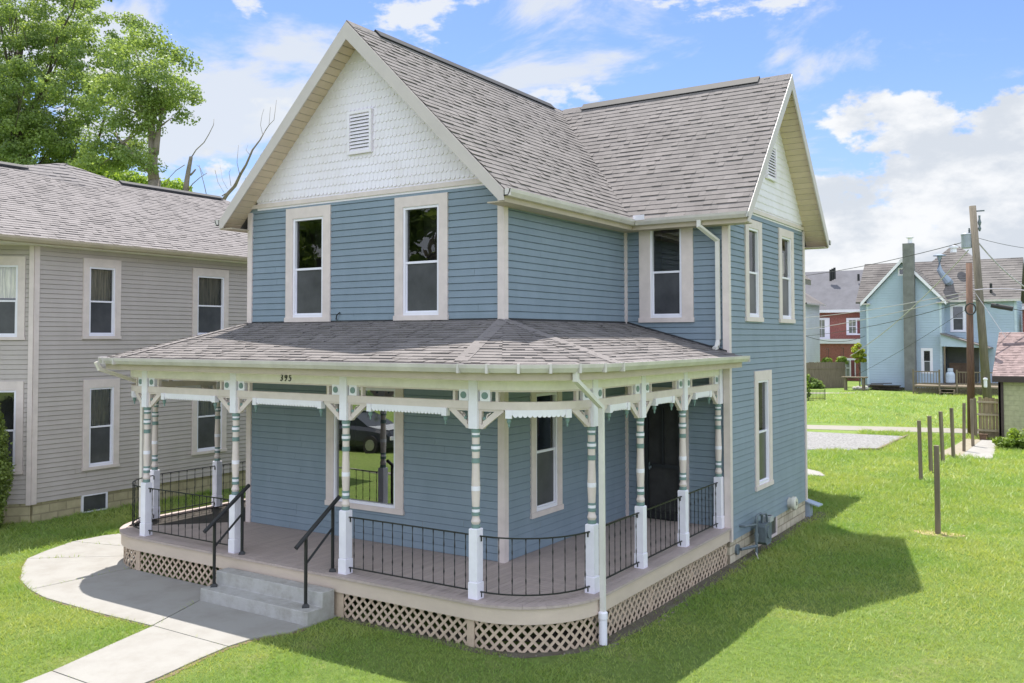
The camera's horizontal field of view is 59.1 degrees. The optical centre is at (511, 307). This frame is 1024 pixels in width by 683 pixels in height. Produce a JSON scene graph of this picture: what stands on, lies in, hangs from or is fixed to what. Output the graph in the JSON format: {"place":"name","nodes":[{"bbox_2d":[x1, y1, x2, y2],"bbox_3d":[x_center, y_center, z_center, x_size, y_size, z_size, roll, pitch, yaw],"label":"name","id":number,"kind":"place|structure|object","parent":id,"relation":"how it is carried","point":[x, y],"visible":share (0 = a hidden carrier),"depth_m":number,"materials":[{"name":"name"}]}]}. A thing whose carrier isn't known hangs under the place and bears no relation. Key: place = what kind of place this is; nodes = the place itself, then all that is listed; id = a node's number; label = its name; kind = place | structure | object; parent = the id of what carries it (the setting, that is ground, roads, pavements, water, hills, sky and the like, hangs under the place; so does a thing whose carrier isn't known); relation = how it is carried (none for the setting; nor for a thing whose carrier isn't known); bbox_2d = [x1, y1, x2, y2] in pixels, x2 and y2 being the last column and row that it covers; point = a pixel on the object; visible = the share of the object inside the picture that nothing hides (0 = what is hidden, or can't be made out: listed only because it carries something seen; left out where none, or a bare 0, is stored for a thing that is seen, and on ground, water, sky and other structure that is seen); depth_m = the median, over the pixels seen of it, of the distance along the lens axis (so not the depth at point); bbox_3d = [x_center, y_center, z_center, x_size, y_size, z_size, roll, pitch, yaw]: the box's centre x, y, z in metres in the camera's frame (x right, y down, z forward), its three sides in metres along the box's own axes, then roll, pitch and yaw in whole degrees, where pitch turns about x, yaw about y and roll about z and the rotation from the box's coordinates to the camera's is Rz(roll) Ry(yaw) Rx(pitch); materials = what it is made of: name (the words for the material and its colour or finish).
{"place":"outdoors","nodes":[
{"label":"outdoors","id":0,"kind":"place"},
{"bbox_2d":[21,533,336,682],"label":"path","id":1,"kind":"structure","parent":0,"point":[181,636],"depth_m":13.73,"materials":[{"name":"concrete"}]},
{"bbox_2d":[0,381,1023,682],"bbox_3d":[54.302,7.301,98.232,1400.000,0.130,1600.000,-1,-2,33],"label":"ground","id":2,"kind":"structure","parent":0,"point":[648,669],"depth_m":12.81,"materials":[{"name":"green plant"}]},
{"bbox_2d":[0,403,15,527],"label":"cedar shrub","id":3,"kind":"object","parent":2,"relation":"on","point":[6,473],"visible":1,"depth_m":19.53,"materials":[{"name":"green plant"}]},
{"bbox_2d":[0,0,154,171],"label":"maple tree","id":4,"kind":"object","parent":2,"relation":"on","point":[27,123],"visible":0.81,"depth_m":45.85,"materials":[{"name":"green plant"}]},
{"bbox_2d":[0,150,192,191],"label":"broadleaf tree","id":5,"kind":"object","parent":2,"relation":"on","point":[135,177],"visible":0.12,"depth_m":47.45,"materials":[{"name":"green plant"}]},
{"bbox_2d":[0,161,247,523],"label":"beige neighbour house","id":6,"kind":"structure","parent":2,"relation":"on","point":[93,267],"depth_m":22.12,"materials":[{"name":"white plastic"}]},
{"bbox_2d":[0,381,23,473],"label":"window","id":7,"kind":"structure","parent":6,"relation":"in","point":[11,392],"depth_m":20.32,"materials":[{"name":"white plastic"}]},
{"bbox_2d":[0,256,25,339],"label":"window","id":8,"kind":"structure","parent":6,"relation":"in","point":[12,268],"depth_m":20.40,"materials":[{"name":"glass"}]},
{"bbox_2d":[81,492,107,512],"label":"basement window","id":9,"kind":"structure","parent":6,"relation":"in","point":[97,501],"depth_m":21.61,"materials":[{"name":"white plastic"}]},
{"bbox_2d":[81,378,119,470],"bbox_3d":[-10.125,2.796,21.921,0.600,2.150,0.970,-1,-2,33],"label":"window","id":10,"kind":"structure","parent":6,"relation":"in","point":[101,397],"depth_m":21.84,"materials":[{"name":"white plastic"}]},
{"bbox_2d":[82,258,121,338],"bbox_3d":[-10.142,-0.213,22.002,0.600,1.930,1.010,-1,-2,33],"label":"window","id":11,"kind":"structure","parent":6,"relation":"in","point":[101,317],"depth_m":21.92,"materials":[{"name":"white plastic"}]},
{"bbox_2d":[191,386,226,454],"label":"window","id":12,"kind":"structure","parent":6,"relation":"in","point":[203,412],"depth_m":24.41,"materials":[{"name":"white plastic"}]},
{"bbox_2d":[191,268,228,336],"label":"window","id":13,"kind":"structure","parent":6,"relation":"in","point":[210,297],"depth_m":24.60,"materials":[{"name":"white plastic"}]},
{"bbox_2d":[65,22,205,186],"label":"maple tree","id":14,"kind":"object","parent":2,"relation":"on","point":[155,103],"visible":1,"depth_m":40.15,"materials":[{"name":"green plant"}]},
{"bbox_2d":[20,560,305,682],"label":"soil edge","id":15,"kind":"object","parent":2,"relation":"on","point":[185,667],"visible":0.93,"depth_m":12.45,"materials":[{"name":"brown soil"}]},
{"bbox_2d":[166,122,213,193],"bbox_3d":[-13.893,-1.262,39.008,3.239,13.492,0.600,-1,-2,33],"label":"dead tree","id":16,"kind":"object","parent":2,"relation":"on","point":[186,187],"visible":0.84,"depth_m":39.32,"materials":[{"name":"wood"}]},
{"bbox_2d":[215,100,276,199],"bbox_3d":[-11.344,-1.566,38.555,3.907,14.117,0.420,-1,-2,33],"label":"dead tree","id":17,"kind":"object","parent":2,"relation":"on","point":[229,191],"visible":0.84,"depth_m":38.88,"materials":[{"name":"wood"}]},
{"bbox_2d":[200,567,333,627],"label":"concrete steps","id":18,"kind":"structure","parent":2,"relation":"on","point":[266,595],"depth_m":13.83,"materials":[{"name":"grey concrete"}]},
{"bbox_2d":[203,484,249,587],"bbox_3d":[-4.656,3.710,14.753,0.150,1.551,0.936,-1,-2,33],"label":"handrail","id":19,"kind":"object","parent":18,"relation":"on","point":[224,511],"visible":1,"depth_m":14.73,"materials":[{"name":"black metal"}]},
{"bbox_2d":[294,495,340,607],"bbox_3d":[-2.928,3.670,13.632,0.150,1.551,0.936,-1,-2,33],"label":"handrail","id":20,"kind":"object","parent":18,"relation":"on","point":[304,538],"visible":1,"depth_m":13.58,"materials":[{"name":"black metal"}]},
{"bbox_2d":[94,20,830,652],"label":"wood frame house","id":21,"kind":"structure","parent":2,"relation":"on","point":[490,352],"depth_m":16.16,"materials":[{"name":"blue wood"}]},
{"bbox_2d":[284,204,330,321],"bbox_3d":[-3.682,-0.811,17.159,1.190,2.160,0.600,-1,-2,33],"label":"window","id":22,"kind":"structure","parent":21,"relation":"in","point":[308,229],"depth_m":17.09,"materials":[{"name":"glass"}]},
{"bbox_2d":[325,386,404,514],"bbox_3d":[-2.622,2.438,16.078,1.850,2.280,0.110,-1,-2,33],"label":"window","id":23,"kind":"structure","parent":21,"relation":"in","point":[376,453],"depth_m":16.01,"materials":[{"name":"white plastic"}]},
{"bbox_2d":[393,192,448,320],"bbox_3d":[-1.415,-0.856,15.689,1.185,2.145,0.600,-1,-2,33],"label":"window","id":24,"kind":"structure","parent":21,"relation":"in","point":[421,227],"depth_m":15.62,"materials":[{"name":"white plastic"}]},
{"bbox_2d":[530,392,563,518],"bbox_3d":[0.373,2.445,15.696,0.600,2.190,1.060,-1,-2,33],"label":"window","id":25,"kind":"structure","parent":21,"relation":"in","point":[546,475],"depth_m":15.72,"materials":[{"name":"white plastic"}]},
{"bbox_2d":[638,228,694,322],"bbox_3d":[3.180,-0.711,18.033,1.168,2.000,0.600,-1,-2,33],"label":"window","id":26,"kind":"structure","parent":21,"relation":"in","point":[666,286],"depth_m":17.95,"materials":[{"name":"glass"}]},
{"bbox_2d":[643,387,689,520],"bbox_3d":[2.970,2.862,17.755,1.080,2.600,0.188,-1,-2,33],"label":"entrance door","id":27,"kind":"structure","parent":21,"relation":"in","point":[661,427],"depth_m":17.77,"materials":[{"name":"black wood"}]},
{"bbox_2d":[744,219,763,321],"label":"window","id":28,"kind":"structure","parent":21,"relation":"in","point":[753,264],"depth_m":18.63,"materials":[{"name":"white plastic"}]},
{"bbox_2d":[735,512,773,558],"bbox_3d":[4.788,4.458,17.692,0.292,0.852,1.407,-2,-2,40],"label":"gas meter","id":29,"kind":"object","parent":21,"relation":"attached to","point":[763,532],"visible":0.99,"depth_m":17.79,"materials":[{"name":"grey metal"}]},
{"bbox_2d":[739,370,773,491],"bbox_3d":[4.999,2.515,18.893,0.600,2.420,1.140,-1,-2,33],"label":"window","id":30,"kind":"structure","parent":21,"relation":"in","point":[763,429],"depth_m":18.97,"materials":[{"name":"white plastic"}]},
{"bbox_2d":[772,516,776,536],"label":"basement window","id":31,"kind":"structure","parent":21,"relation":"in","point":[774,523],"depth_m":19.32,"materials":[{"name":"white plastic"}]},
{"bbox_2d":[778,227,795,322],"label":"window","id":32,"kind":"structure","parent":21,"relation":"in","point":[785,237],"depth_m":20.59,"materials":[{"name":"white plastic"}]},
{"bbox_2d":[787,496,797,509],"bbox_3d":[6.264,4.354,20.143,0.192,0.310,0.310,-1,-2,33],"label":"round vent hood","id":33,"kind":"object","parent":21,"relation":"attached to","point":[792,502],"visible":1,"depth_m":20.07,"materials":[{"name":"beige plastic"}]},
{"bbox_2d":[338,516,819,658],"bbox_3d":[3.415,4.821,16.557,13.097,0.166,3.421,2,-2,-41],"label":"soil strip","id":34,"kind":"object","parent":2,"relation":"on","point":[650,617],"visible":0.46,"depth_m":13.11,"materials":[{"name":"brown soil"}]},
{"bbox_2d":[469,511,825,657],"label":"pebbles","id":35,"kind":"object","parent":34,"relation":"on","point":[697,588],"visible":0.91,"depth_m":14.81,"materials":[{"name":"stone"}]},
{"bbox_2d":[805,499,822,516],"bbox_3d":[7.168,4.779,21.588,0.400,0.440,0.470,-1,-2,33],"label":"bulkhead hatch","id":36,"kind":"object","parent":34,"relation":"on","point":[809,503],"visible":0.64,"depth_m":21.49,"materials":[{"name":"metal"}]},
{"bbox_2d":[806,374,811,397],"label":"leafy shrub","id":37,"kind":"object","parent":2,"relation":"on","point":[807,382],"visible":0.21,"depth_m":61.15,"materials":[{"name":"green plant"}]},
{"bbox_2d":[807,377,824,388],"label":"leafy shrub","id":38,"kind":"object","parent":2,"relation":"on","point":[816,384],"visible":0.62,"depth_m":74.32,"materials":[{"name":"green plant"}]},
{"bbox_2d":[808,469,823,475],"bbox_3d":[8.783,5.232,29.050,2.293,0.070,2.530,-1,-2,15],"label":"concrete pad","id":39,"kind":"object","parent":2,"relation":"on","point":[810,472],"visible":0.18,"depth_m":28.41,"materials":[{"name":"grey concrete"}]},
{"bbox_2d":[808,389,824,400],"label":"wire garden fence","id":40,"kind":"object","parent":2,"relation":"on","point":[816,394],"visible":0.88,"depth_m":60.70,"materials":[{"name":"black metal"}]},
{"bbox_2d":[806,362,845,387],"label":"board fence","id":41,"kind":"object","parent":2,"relation":"on","point":[829,374],"visible":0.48,"depth_m":75.66,"materials":[{"name":"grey wood"}]},
{"bbox_2d":[821,349,832,362],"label":"fern basket","id":42,"kind":"object","parent":2,"relation":"on","point":[826,359],"visible":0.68,"depth_m":78.16,"materials":[{"name":"green plant"}]},
{"bbox_2d":[807,392,848,393],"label":"yard path","id":43,"kind":"structure","parent":2,"relation":"on","point":[826,392],"depth_m":69.13,"materials":[{"name":"beige concrete"}]},
{"bbox_2d":[841,376,867,390],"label":"garden table","id":44,"kind":"object","parent":2,"relation":"on","point":[845,383],"visible":0.84,"depth_m":72.11,"materials":[{"name":"grey wood"}]},
{"bbox_2d":[807,432,901,449],"bbox_3d":[7.580,5.532,38.126,15.070,0.062,11.250,-1,-2,33],"label":"gravel parking pad","id":45,"kind":"object","parent":2,"relation":"on","point":[824,440],"visible":0.17,"depth_m":37.20,"materials":[{"name":"grey gravel"}]},
{"bbox_2d":[851,343,866,386],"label":"tree","id":46,"kind":"object","parent":2,"relation":"on","point":[860,354],"visible":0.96,"depth_m":74.88,"materials":[{"name":"green plant"}]},
{"bbox_2d":[858,435,908,450],"bbox_3d":[15.216,5.414,36.158,0.664,0.140,6.128,-2,-2,40],"label":"timber edging","id":47,"kind":"object","parent":2,"relation":"on","point":[904,436],"visible":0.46,"depth_m":34.84,"materials":[{"name":"brown wood"}]},
{"bbox_2d":[866,383,903,390],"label":"lumber pile","id":48,"kind":"object","parent":2,"relation":"on","point":[877,386],"visible":0.96,"depth_m":71.98,"materials":[{"name":"grey wood"}]},
{"bbox_2d":[807,425,966,432],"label":"alley","id":49,"kind":"structure","parent":2,"relation":"on","point":[870,428],"depth_m":42.00,"materials":[{"name":"beige concrete"}]},
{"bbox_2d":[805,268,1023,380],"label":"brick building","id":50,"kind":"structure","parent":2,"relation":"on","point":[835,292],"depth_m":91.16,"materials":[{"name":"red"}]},
{"bbox_2d":[819,318,829,338],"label":"window","id":51,"kind":"structure","parent":50,"relation":"in","point":[823,321],"depth_m":91.43,"materials":[{"name":"white paint"}]},
{"bbox_2d":[845,358,855,376],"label":"window","id":52,"kind":"structure","parent":50,"relation":"in","point":[850,370],"depth_m":87.69,"materials":[{"name":"white paint"}]},
{"bbox_2d":[846,318,859,334],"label":"window","id":53,"kind":"structure","parent":50,"relation":"in","point":[855,325],"depth_m":89.95,"materials":[{"name":"white paint"}]},
{"bbox_2d":[917,420,922,480],"bbox_3d":[12.177,4.291,26.952,0.128,1.863,0.109,-1,-2,16],"label":"fence post","id":54,"kind":"object","parent":2,"relation":"on","point":[919,437],"visible":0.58,"depth_m":26.91,"materials":[{"name":"grey wood"}]},
{"bbox_2d":[927,416,932,472],"bbox_3d":[13.211,4.342,28.527,0.116,1.858,0.111,0,-2,-1],"label":"fence post","id":55,"kind":"object","parent":2,"relation":"on","point":[930,449],"visible":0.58,"depth_m":28.49,"materials":[{"name":"grey wood"}]},
{"bbox_2d":[934,445,940,533],"bbox_3d":[9.256,3.994,19.655,0.105,1.997,0.105,-1,-2,33],"label":"fence post","id":56,"kind":"object","parent":2,"relation":"on","point":[937,489],"visible":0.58,"depth_m":19.61,"materials":[{"name":"grey wood"}]},
{"bbox_2d":[912,530,964,536],"bbox_3d":[9.247,4.932,19.618,1.085,0.058,0.554,-1,-2,33],"label":"dry grass patch","id":57,"kind":"object","parent":2,"relation":"on","point":[923,533],"visible":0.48,"depth_m":19.64,"materials":[{"name":"yellow plant"}]},
{"bbox_2d":[938,411,944,461],"bbox_3d":[14.595,4.427,30.667,0.131,1.822,0.139,1,-2,-19],"label":"fence post","id":58,"kind":"object","parent":2,"relation":"on","point":[941,434],"visible":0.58,"depth_m":30.64,"materials":[{"name":"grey wood"}]},
{"bbox_2d":[949,408,954,457],"bbox_3d":[15.568,4.456,31.918,0.114,1.841,0.137,1,-2,-36],"label":"fence post","id":59,"kind":"object","parent":2,"relation":"on","point":[952,431],"visible":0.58,"depth_m":31.89,"materials":[{"name":"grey wood"}]},
{"bbox_2d":[912,369,997,395],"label":"deck","id":60,"kind":"structure","parent":2,"relation":"on","point":[957,385],"depth_m":66.80,"materials":[{"name":"brown wood"}]},
{"bbox_2d":[946,368,954,382],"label":"propane tank","id":61,"kind":"object","parent":60,"relation":"on","point":[950,375],"visible":1,"depth_m":69.40,"materials":[{"name":"white metal"}]},
{"bbox_2d":[949,363,974,382],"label":"storage cabinet","id":62,"kind":"object","parent":60,"relation":"on","point":[960,367],"visible":0.59,"depth_m":70.58,"materials":[{"name":"brown wood"}]},
{"bbox_2d":[944,438,980,454],"bbox_3d":[17.453,5.418,35.151,0.799,0.060,7.193,-1,-2,34],"label":"sand patch","id":63,"kind":"object","parent":2,"relation":"on","point":[958,448],"visible":0.41,"depth_m":34.80,"materials":[{"name":"beige sand"}]},
{"bbox_2d":[962,403,965,450],"bbox_3d":[16.866,4.489,33.693,0.130,1.884,0.102,-2,-2,37],"label":"fence post","id":64,"kind":"object","parent":2,"relation":"on","point":[963,426],"visible":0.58,"depth_m":33.66,"materials":[{"name":"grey wood"}]},
{"bbox_2d":[966,263,974,434],"bbox_3d":[19.990,1.829,39.418,0.330,7.601,0.330,-1,-2,33],"label":"utility pole","id":65,"kind":"object","parent":2,"relation":"on","point":[970,346],"visible":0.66,"depth_m":39.33,"materials":[{"name":"brown wood"}]},
{"bbox_2d":[806,301,965,335],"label":"utility wire","id":66,"kind":"object","parent":65,"relation":"attached to","point":[891,321],"visible":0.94,"depth_m":48.70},
{"bbox_2d":[810,295,965,328],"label":"utility wire","id":67,"kind":"object","parent":65,"relation":"attached to","point":[895,312],"visible":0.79,"depth_m":47.57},
{"bbox_2d":[806,290,973,317],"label":"utility wire","id":68,"kind":"object","parent":65,"relation":"attached to","point":[891,306],"visible":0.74,"depth_m":48.31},
{"bbox_2d":[870,310,964,367],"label":"utility wire","id":69,"kind":"object","parent":65,"relation":"attached to","point":[922,337],"visible":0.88,"depth_m":58.21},
{"bbox_2d":[965,303,975,314],"bbox_3d":[19.862,0.043,39.119,0.460,0.532,0.070,-1,-2,33],"label":"cable coil","id":70,"kind":"object","parent":65,"relation":"attached to","point":[967,305],"visible":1,"depth_m":39.10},
{"bbox_2d":[975,293,1005,337],"bbox_3d":[20.492,0.291,38.701,0.022,2.002,1.606,0,-2,-18],"label":"utility wire","id":71,"kind":"object","parent":65,"relation":"attached to","point":[990,315],"visible":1,"depth_m":38.65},
{"bbox_2d":[974,288,1023,290],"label":"utility wire","id":72,"kind":"object","parent":65,"relation":"attached to","point":[998,288],"visible":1,"depth_m":39.83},
{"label":"utility wire","id":73,"kind":"object","parent":65,"relation":"attached to","visible":0},
{"bbox_2d":[991,303,1012,310],"bbox_3d":[21.399,-0.044,39.436,0.884,0.385,0.220,-1,-2,33],"label":"splice box","id":74,"kind":"object","parent":73,"relation":"hanging from","point":[1001,306],"visible":1,"depth_m":39.36,"materials":[{"name":"black plastic"}]},
{"bbox_2d":[970,399,974,445],"bbox_3d":[17.958,4.515,35.230,0.129,1.927,0.114,-1,-2,20],"label":"fence post","id":75,"kind":"object","parent":2,"relation":"on","point":[972,422],"visible":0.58,"depth_m":35.18,"materials":[{"name":"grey wood"}]},
{"bbox_2d":[973,398,977,436],"bbox_3d":[19.489,4.659,37.965,0.140,1.750,0.100,-1,-2,33],"label":"gate post","id":76,"kind":"object","parent":2,"relation":"on","point":[975,417],"visible":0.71,"depth_m":37.93,"materials":[{"name":"grey wood"}]},
{"bbox_2d":[977,397,998,437],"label":"wooden gate","id":77,"kind":"structure","parent":76,"relation":"attached to","point":[987,405],"depth_m":37.73,"materials":[{"name":"beige wood"}]},
{"bbox_2d":[961,205,991,412],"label":"utility pole","id":78,"kind":"object","parent":2,"relation":"on","point":[969,240],"visible":0.97,"depth_m":50.87,"materials":[{"name":"brown wood"}]},
{"bbox_2d":[806,243,959,275],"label":"utility wire","id":79,"kind":"object","parent":78,"relation":"attached to","point":[888,260],"visible":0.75,"depth_m":62.41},
{"bbox_2d":[850,250,968,355],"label":"utility wire","id":80,"kind":"object","parent":78,"relation":"attached to","point":[917,302],"visible":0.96,"depth_m":57.34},
{"bbox_2d":[979,243,1023,286],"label":"utility wire","id":81,"kind":"object","parent":78,"relation":"attached to","point":[999,265],"visible":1,"depth_m":51.49,"materials":[{"name":"grey metal"}]},
{"bbox_2d":[960,440,995,458],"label":"garage walk","id":82,"kind":"structure","parent":2,"relation":"on","point":[982,448],"depth_m":34.09,"materials":[{"name":"concrete"}]},
{"bbox_2d":[979,433,987,439],"bbox_3d":[19.550,5.342,37.428,0.320,0.250,0.340,-1,-2,33],"label":"crate","id":83,"kind":"object","parent":2,"relation":"on","point":[982,436],"visible":1,"depth_m":37.32,"materials":[{"name":"brown wood"}]},
{"bbox_2d":[992,332,1023,437],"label":"green garage","id":84,"kind":"structure","parent":2,"relation":"on","point":[1008,373],"depth_m":36.99,"materials":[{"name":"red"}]},
{"bbox_2d":[992,427,1023,449],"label":"leafy shrub","id":85,"kind":"object","parent":2,"relation":"on","point":[1012,439],"visible":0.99,"depth_m":34.19,"materials":[{"name":"green plant"}]},
{"bbox_2d":[1018,429,1023,437],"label":"leafy shrub","id":86,"kind":"object","parent":2,"relation":"on","point":[1021,434],"visible":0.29,"depth_m":34.10,"materials":[{"name":"green plant"}]},
{"bbox_2d":[0,0,1023,271],"label":"sky","id":87,"kind":"structure","parent":0,"point":[912,111],"materials":[{"name":"blue"}]},
{"bbox_2d":[805,293,825,362],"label":"white house","id":88,"kind":"structure","parent":0,"point":[812,344],"depth_m":82.02,"materials":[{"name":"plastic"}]},
{"bbox_2d":[806,336,863,341],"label":"utility wire","id":89,"kind":"object","parent":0,"point":[834,341],"visible":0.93,"depth_m":68.54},
{"bbox_2d":[836,347,847,364],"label":"fern basket","id":90,"kind":"object","parent":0,"point":[842,359],"visible":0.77,"depth_m":77.39,"materials":[{"name":"green plant"}]},
{"bbox_2d":[852,386,868,389],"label":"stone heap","id":91,"kind":"object","parent":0,"point":[859,388],"visible":0.88,"depth_m":72.61,"materials":[{"name":"grey stone"}]},
{"bbox_2d":[856,237,1023,390],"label":"light blue house","id":92,"kind":"structure","parent":0,"point":[905,279],"depth_m":72.58,"materials":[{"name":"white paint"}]},
{"bbox_2d":[898,268,902,275],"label":"window","id":93,"kind":"structure","parent":92,"relation":"in","point":[900,270],"depth_m":72.95,"materials":[{"name":"white paint"}]},
{"bbox_2d":[921,348,932,373],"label":"window","id":94,"kind":"structure","parent":92,"relation":"in","point":[926,353],"depth_m":71.73,"materials":[{"name":"white paint"}]},
{"bbox_2d":[950,304,965,331],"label":"window","id":95,"kind":"structure","parent":92,"relation":"in","point":[958,323],"depth_m":72.65,"materials":[{"name":"white paint"}]}
]}

